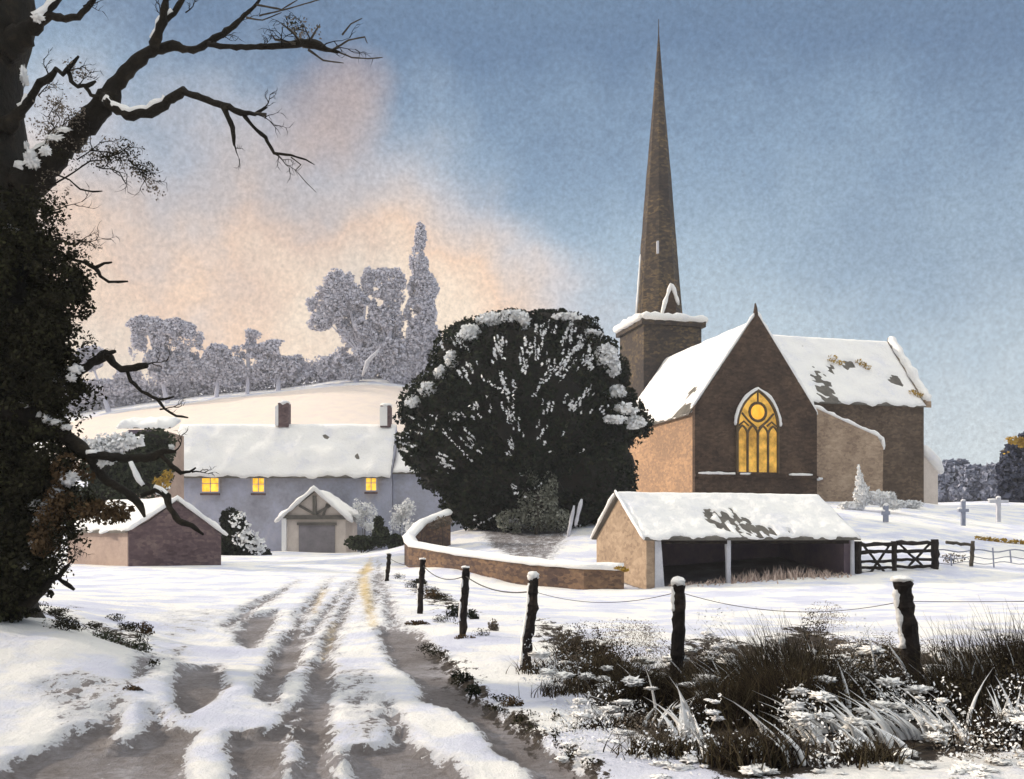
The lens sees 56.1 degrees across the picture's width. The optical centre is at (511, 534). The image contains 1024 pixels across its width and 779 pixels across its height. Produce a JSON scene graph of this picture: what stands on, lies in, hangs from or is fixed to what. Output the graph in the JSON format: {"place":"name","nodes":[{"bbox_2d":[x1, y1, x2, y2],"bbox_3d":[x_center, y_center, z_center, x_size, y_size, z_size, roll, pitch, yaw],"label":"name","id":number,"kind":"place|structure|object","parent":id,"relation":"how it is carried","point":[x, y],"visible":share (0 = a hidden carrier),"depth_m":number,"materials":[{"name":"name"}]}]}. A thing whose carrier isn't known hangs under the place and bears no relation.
{"place":"outdoors","nodes":[
{"label":"outdoors","id":0,"kind":"place"},
{"bbox_2d":[0,377,1023,778],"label":"ground","id":1,"kind":"structure","parent":0,"point":[294,665],"depth_m":15.03,"materials":[{"name":"white snow"}]},
{"bbox_2d":[42,617,83,630],"bbox_3d":[-5.376,1.121,11.476,0.530,0.273,0.363,0,0,0],"label":"verge tuft","id":2,"kind":"object","parent":1,"relation":"on","point":[58,625],"visible":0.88,"depth_m":11.48,"materials":[{"name":"green plant"}]},
{"bbox_2d":[38,601,160,666],"bbox_3d":[-5.584,1.392,13.382,1.652,0.650,7.034,0,0,-32],"label":"bank scrub","id":3,"kind":"object","parent":1,"relation":"on","point":[96,627],"visible":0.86,"depth_m":14.45,"materials":[{"name":"green plant"}]},
{"bbox_2d":[71,344,147,411],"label":"broadleaf tree","id":4,"kind":"object","parent":1,"relation":"on","point":[119,383],"visible":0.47,"depth_m":171.51,"materials":[{"name":"grey plant"}]},
{"bbox_2d":[93,630,125,642],"bbox_3d":[-5.542,1.439,13.155,0.502,0.267,0.356,0,0,0],"label":"verge tuft","id":5,"kind":"object","parent":1,"relation":"on","point":[105,637],"visible":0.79,"depth_m":13.15,"materials":[{"name":"green plant"}]},
{"bbox_2d":[66,427,177,521],"bbox_3d":[-22.493,-2.322,53.952,7.099,7.652,4.729,0,0,-21],"label":"laurel","id":6,"kind":"object","parent":1,"relation":"on","point":[145,441],"visible":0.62,"depth_m":53.54,"materials":[{"name":"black plant"}]},
{"bbox_2d":[122,684,142,690],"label":"verge tuft","id":7,"kind":"object","parent":1,"relation":"on","point":[133,688],"visible":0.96,"depth_m":9.15,"materials":[{"name":"brown plant"}]},
{"bbox_2d":[123,640,152,652],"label":"verge tuft","id":8,"kind":"object","parent":1,"relation":"on","point":[144,645],"visible":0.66,"depth_m":13.35,"materials":[{"name":"green plant"}]},
{"bbox_2d":[131,621,154,634],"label":"verge tuft","id":9,"kind":"object","parent":1,"relation":"on","point":[148,628],"visible":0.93,"depth_m":15.56,"materials":[{"name":"brown plant"}]},
{"bbox_2d":[68,495,227,565],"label":"barn","id":10,"kind":"structure","parent":1,"relation":"on","point":[157,535],"depth_m":46.18,"materials":[{"name":"brick"}]},
{"bbox_2d":[116,416,183,498],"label":"outbuilding","id":11,"kind":"structure","parent":1,"relation":"on","point":[177,482],"depth_m":66.78,"materials":[{"name":"paint"}]},
{"bbox_2d":[152,469,173,488],"bbox_3d":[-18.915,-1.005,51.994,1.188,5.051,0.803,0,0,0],"label":"yellow shrub","id":12,"kind":"object","parent":1,"relation":"on","point":[164,479],"visible":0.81,"depth_m":51.93,"materials":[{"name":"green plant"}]},
{"bbox_2d":[125,314,204,403],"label":"broadleaf tree","id":13,"kind":"object","parent":1,"relation":"on","point":[179,364],"visible":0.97,"depth_m":171.17,"materials":[{"name":"grey plant"}]},
{"bbox_2d":[0,0,382,622],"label":"ivied tree","id":14,"kind":"object","parent":1,"relation":"on","point":[42,383],"visible":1,"depth_m":11.25,"materials":[{"name":"black plant"}]},
{"bbox_2d":[191,342,246,397],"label":"broadleaf tree","id":15,"kind":"object","parent":1,"relation":"on","point":[212,365],"visible":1,"depth_m":171.29,"materials":[{"name":"grey plant"}]},
{"bbox_2d":[57,352,387,416],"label":"undergrowth","id":16,"kind":"object","parent":1,"relation":"on","point":[182,389],"visible":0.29,"depth_m":177.33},
{"bbox_2d":[218,506,271,555],"bbox_3d":[-17.359,0.066,61.797,3.812,3.742,2.201,0,0,17],"label":"bush","id":17,"kind":"object","parent":1,"relation":"on","point":[240,539],"visible":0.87,"depth_m":61.33,"materials":[{"name":"plant"}]},
{"bbox_2d":[227,327,273,393],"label":"broadleaf tree","id":18,"kind":"object","parent":1,"relation":"on","point":[257,371],"visible":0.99,"depth_m":171.43,"materials":[{"name":"grey plant"}]},
{"bbox_2d":[250,339,311,390],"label":"broadleaf tree","id":19,"kind":"object","parent":1,"relation":"on","point":[288,366],"visible":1,"depth_m":171.28,"materials":[{"name":"grey plant"}]},
{"bbox_2d":[274,485,358,552],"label":"porch","id":20,"kind":"structure","parent":1,"relation":"on","point":[315,519],"depth_m":68.16,"materials":[{"name":"beige paint"}]},
{"bbox_2d":[299,525,334,552],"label":"door","id":21,"kind":"structure","parent":20,"relation":"in","point":[312,538],"depth_m":68.16,"materials":[{"name":"grey wood"}]},
{"bbox_2d":[177,400,467,551],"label":"house","id":22,"kind":"structure","parent":1,"relation":"on","point":[265,476],"depth_m":75.42,"materials":[{"name":"stone"}]},
{"bbox_2d":[200,478,219,494],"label":"window","id":23,"kind":"structure","parent":22,"relation":"in","point":[209,486],"depth_m":74.86,"materials":[{"name":"yellow glass"}]},
{"bbox_2d":[251,478,265,494],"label":"window","id":24,"kind":"structure","parent":22,"relation":"in","point":[258,485],"depth_m":74.86,"materials":[{"name":"yellow glass"}]},
{"bbox_2d":[364,478,377,493],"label":"window","id":25,"kind":"structure","parent":22,"relation":"in","point":[371,484],"depth_m":74.86,"materials":[{"name":"yellow glass"}]},
{"bbox_2d":[305,266,382,381],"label":"broadleaf tree","id":26,"kind":"object","parent":1,"relation":"on","point":[340,297],"visible":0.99,"depth_m":171.36,"materials":[{"name":"grey plant"}]},
{"bbox_2d":[353,498,377,551],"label":"frosted bush","id":27,"kind":"object","parent":1,"relation":"on","point":[360,518],"visible":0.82,"depth_m":69.90,"materials":[{"name":"grey plant"}]},
{"bbox_2d":[361,349,379,375],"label":"snowy pole","id":28,"kind":"object","parent":1,"relation":"on","point":[370,358],"visible":1,"depth_m":149.79,"materials":[{"name":"white snow"}]},
{"bbox_2d":[343,515,403,552],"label":"hedge","id":29,"kind":"object","parent":1,"relation":"on","point":[381,536],"visible":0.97,"depth_m":65.79,"materials":[{"name":"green plant"}]},
{"bbox_2d":[366,267,413,384],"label":"broadleaf tree","id":30,"kind":"object","parent":1,"relation":"on","point":[390,345],"visible":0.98,"depth_m":171.24,"materials":[{"name":"grey plant"}]},
{"bbox_2d":[388,498,415,534],"bbox_3d":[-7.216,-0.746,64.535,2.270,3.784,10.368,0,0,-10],"label":"frosted bush","id":31,"kind":"object","parent":1,"relation":"on","point":[401,516],"visible":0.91,"depth_m":68.85,"materials":[{"name":"grey plant"}]},
{"bbox_2d":[404,620,429,625],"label":"verge tuft","id":32,"kind":"object","parent":1,"relation":"on","point":[419,622],"visible":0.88,"depth_m":18.08,"materials":[{"name":"brown plant"}]},
{"bbox_2d":[400,221,439,382],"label":"poplar tree","id":33,"kind":"object","parent":1,"relation":"on","point":[423,289],"visible":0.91,"depth_m":171.17,"materials":[{"name":"grey plant"}]},
{"bbox_2d":[423,590,442,598],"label":"verge tuft","id":34,"kind":"object","parent":1,"relation":"on","point":[432,595],"visible":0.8,"depth_m":26.60,"materials":[{"name":"brown plant"}]},
{"bbox_2d":[428,515,452,545],"bbox_3d":[-3.717,0.015,50.015,1.286,2.003,0.605,0,0,0],"label":"garden plant","id":35,"kind":"object","parent":1,"relation":"on","point":[440,522],"visible":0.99,"depth_m":49.96,"materials":[{"name":"brown plant"}]},
{"bbox_2d":[446,604,458,616],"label":"verge tuft","id":36,"kind":"object","parent":1,"relation":"on","point":[452,609],"visible":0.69,"depth_m":19.62,"materials":[{"name":"green plant"}]},
{"bbox_2d":[450,670,473,686],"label":"verge tuft","id":37,"kind":"object","parent":1,"relation":"on","point":[465,676],"visible":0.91,"depth_m":11.18,"materials":[{"name":"green plant"}]},
{"bbox_2d":[454,634,475,638],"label":"verge tuft","id":38,"kind":"object","parent":1,"relation":"on","point":[461,636],"visible":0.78,"depth_m":15.47,"materials":[{"name":"brown plant"}]},
{"bbox_2d":[467,609,478,618],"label":"verge tuft","id":39,"kind":"object","parent":1,"relation":"on","point":[472,615],"visible":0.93,"depth_m":19.18,"materials":[{"name":"green plant"}]},
{"bbox_2d":[465,684,481,702],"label":"verge tuft","id":40,"kind":"object","parent":1,"relation":"on","point":[474,691],"visible":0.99,"depth_m":10.14,"materials":[{"name":"black plant"}]},
{"bbox_2d":[488,618,498,630],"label":"verge tuft","id":41,"kind":"object","parent":1,"relation":"on","point":[494,626],"visible":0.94,"depth_m":16.91,"materials":[{"name":"brown plant"}]},
{"bbox_2d":[393,573,600,764],"bbox_3d":[-1.803,1.667,22.074,1.458,0.446,30.552,0,0,-8],"label":"lane edge scrub","id":42,"kind":"object","parent":1,"relation":"on","point":[495,708],"visible":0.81,"depth_m":10.72,"materials":[{"name":"black plant"}]},
{"bbox_2d":[501,696,523,706],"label":"verge tuft","id":43,"kind":"object","parent":1,"relation":"on","point":[512,702],"visible":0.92,"depth_m":9.40,"materials":[{"name":"brown plant"}]},
{"bbox_2d":[402,509,623,589],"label":"garden wall","id":44,"kind":"structure","parent":1,"relation":"on","point":[421,539],"depth_m":40.72,"materials":[{"name":"brick"}]},
{"bbox_2d":[614,566,628,571],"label":"straw tuft","id":45,"kind":"object","parent":44,"relation":"on","point":[623,569],"visible":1,"depth_m":37.11,"materials":[{"name":"yellow plant"}]},
{"bbox_2d":[392,307,654,531],"bbox_3d":[0.720,-6.480,57.959,15.915,14.249,9.943,0,0,0],"label":"yew tree","id":46,"kind":"object","parent":1,"relation":"on","point":[494,406],"visible":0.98,"depth_m":55.29,"materials":[{"name":"black plant"}]},
{"bbox_2d":[495,467,569,534],"bbox_3d":[1.232,-1.972,55.011,4.429,4.027,1.486,0,0,0],"label":"frosted shrub","id":47,"kind":"object","parent":1,"relation":"on","point":[547,494],"visible":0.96,"depth_m":54.78,"materials":[{"name":"green plant"}]},
{"bbox_2d":[567,505,574,536],"bbox_3d":[3.252,-0.664,52.996,0.452,1.852,0.242,0,0,0],"label":"gravestone","id":48,"kind":"object","parent":1,"relation":"on","point":[571,518],"visible":0.9,"depth_m":52.93,"materials":[{"name":"grey stone"}]},
{"bbox_2d":[574,499,582,525],"bbox_3d":[3.670,-1.202,53.002,0.469,1.505,0.229,0,0,0],"label":"stake","id":49,"kind":"object","parent":1,"relation":"on","point":[580,504],"visible":1,"depth_m":52.93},
{"bbox_2d":[384,552,1023,681],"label":"post and wire fence","id":50,"kind":"object","parent":1,"relation":"on","point":[904,605],"visible":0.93,"depth_m":10.35,"materials":[{"name":"brown wood"}]},
{"bbox_2d":[590,490,860,588],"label":"cart shed","id":51,"kind":"structure","parent":1,"relation":"on","point":[644,537],"depth_m":40.45,"materials":[{"name":"stone"}]},
{"bbox_2d":[668,565,851,586],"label":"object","id":52,"kind":"object","parent":1,"relation":"on","point":[776,575],"visible":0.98,"depth_m":39.18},
{"bbox_2d":[613,19,943,503],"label":"church","id":53,"kind":"structure","parent":1,"relation":"on","point":[753,404],"depth_m":73.61,"materials":[{"name":"stone"}]},
{"bbox_2d":[734,387,781,474],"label":"arched window","id":54,"kind":"structure","parent":53,"relation":"in","point":[757,419],"depth_m":68.71,"materials":[{"name":"yellow glass"}]},
{"bbox_2d":[553,601,1023,764],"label":"plants","id":55,"kind":"object","parent":1,"relation":"on","point":[847,649],"visible":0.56,"depth_m":12.65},
{"bbox_2d":[555,613,1022,766],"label":"snowy reeds","id":56,"kind":"object","parent":1,"relation":"on","point":[909,731],"visible":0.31,"depth_m":7.91,"materials":[{"name":"white plant"}]},
{"bbox_2d":[554,612,1023,729],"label":"dark twigs","id":57,"kind":"object","parent":1,"relation":"on","point":[963,691],"visible":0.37,"depth_m":9.13,"materials":[{"name":"black plant"}]},
{"bbox_2d":[519,600,1023,774],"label":"snow flecks","id":58,"kind":"object","parent":57,"relation":"on","point":[817,740],"visible":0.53,"depth_m":7.58,"materials":[{"name":"white snow"}]},
{"bbox_2d":[685,595,1023,704],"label":"dry stalks","id":59,"kind":"object","parent":1,"relation":"on","point":[787,644],"visible":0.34,"depth_m":10.13,"materials":[{"name":"brown plant"}]},
{"bbox_2d":[837,465,908,509],"bbox_3d":[23.303,-2.936,62.017,4.564,3.173,0.946,0,0,0],"label":"snowy spruce","id":60,"kind":"object","parent":1,"relation":"on","point":[864,496],"visible":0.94,"depth_m":61.82,"materials":[{"name":"plant"}]},
{"bbox_2d":[881,503,889,521],"bbox_3d":[21.787,-1.253,55.996,0.480,1.087,0.275,0,0,0],"label":"grave cross","id":61,"kind":"object","parent":1,"relation":"on","point":[885,512],"visible":1,"depth_m":55.91,"materials":[{"name":"grey stone"}]},
{"bbox_2d":[854,539,939,573],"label":"field gate","id":62,"kind":"structure","parent":1,"relation":"on","point":[894,551],"depth_m":41.28,"materials":[{"name":"brown wood"}]},
{"bbox_2d":[902,500,924,507],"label":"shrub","id":63,"kind":"object","parent":1,"relation":"on","point":[914,504],"visible":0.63,"depth_m":65.82,"materials":[{"name":"white plant"}]},
{"bbox_2d":[938,458,970,501],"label":"broadleaf tree","id":64,"kind":"object","parent":1,"relation":"on","point":[947,477],"visible":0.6,"depth_m":118.76,"materials":[{"name":"grey plant"}]},
{"bbox_2d":[942,553,968,562],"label":"bramble","id":65,"kind":"object","parent":1,"relation":"on","point":[953,559],"visible":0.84,"depth_m":43.46,"materials":[{"name":"grey plant"}]},
{"bbox_2d":[945,541,974,565],"bbox_3d":[20.079,0.866,43.007,1.303,1.152,0.209,0,0,0],"label":"rail fence","id":66,"kind":"object","parent":1,"relation":"on","point":[972,549],"visible":1,"depth_m":42.94,"materials":[{"name":"brown wood"}]},
{"bbox_2d":[957,499,968,525],"bbox_3d":[26.298,-1.264,55.996,0.641,1.556,0.229,0,0,0],"label":"grave cross","id":67,"kind":"object","parent":1,"relation":"on","point":[962,509],"visible":1,"depth_m":55.92,"materials":[{"name":"grey stone"}]},
{"bbox_2d":[947,463,983,501],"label":"broadleaf tree","id":68,"kind":"object","parent":1,"relation":"on","point":[966,485],"visible":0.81,"depth_m":116.82,"materials":[{"name":"grey plant"}]},
{"bbox_2d":[939,548,1023,566],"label":"wire fence","id":69,"kind":"object","parent":1,"relation":"on","point":[993,552],"visible":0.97,"depth_m":42.98,"materials":[{"name":"grey metal"}]},
{"bbox_2d":[979,462,999,500],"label":"broadleaf tree","id":70,"kind":"object","parent":1,"relation":"on","point":[989,484],"visible":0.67,"depth_m":115.25,"materials":[{"name":"grey plant"}]},
{"bbox_2d":[987,496,1008,521],"bbox_3d":[28.333,-1.469,55.996,1.201,1.519,0.229,0,0,0],"label":"grave cross","id":71,"kind":"object","parent":1,"relation":"on","point":[998,501],"visible":1,"depth_m":55.92,"materials":[{"name":"grey stone"}]},
{"bbox_2d":[974,535,1023,543],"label":"yellow grass","id":72,"kind":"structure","parent":1,"relation":"on","point":[1004,540],"depth_m":51.94,"materials":[{"name":"yellow plant"}]},
{"bbox_2d":[994,431,1023,502],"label":"broadleaf tree","id":73,"kind":"object","parent":1,"relation":"on","point":[1009,468],"visible":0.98,"depth_m":95.13,"materials":[{"name":"grey plant"}]},
{"bbox_2d":[23,0,1023,465],"label":"sky","id":74,"kind":"structure","parent":0,"point":[841,169],"materials":[{"name":"blue"}]},
{"bbox_2d":[506,621,1023,773],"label":"dead grass","id":75,"kind":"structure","parent":0,"point":[747,698],"depth_m":8.60,"materials":[{"name":"brown plant"}]},
{"bbox_2d":[528,628,1023,778],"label":"snow clods","id":76,"kind":"object","parent":75,"relation":"on","point":[980,770],"visible":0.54,"depth_m":7.65,"materials":[{"name":"white snow"}]}
]}

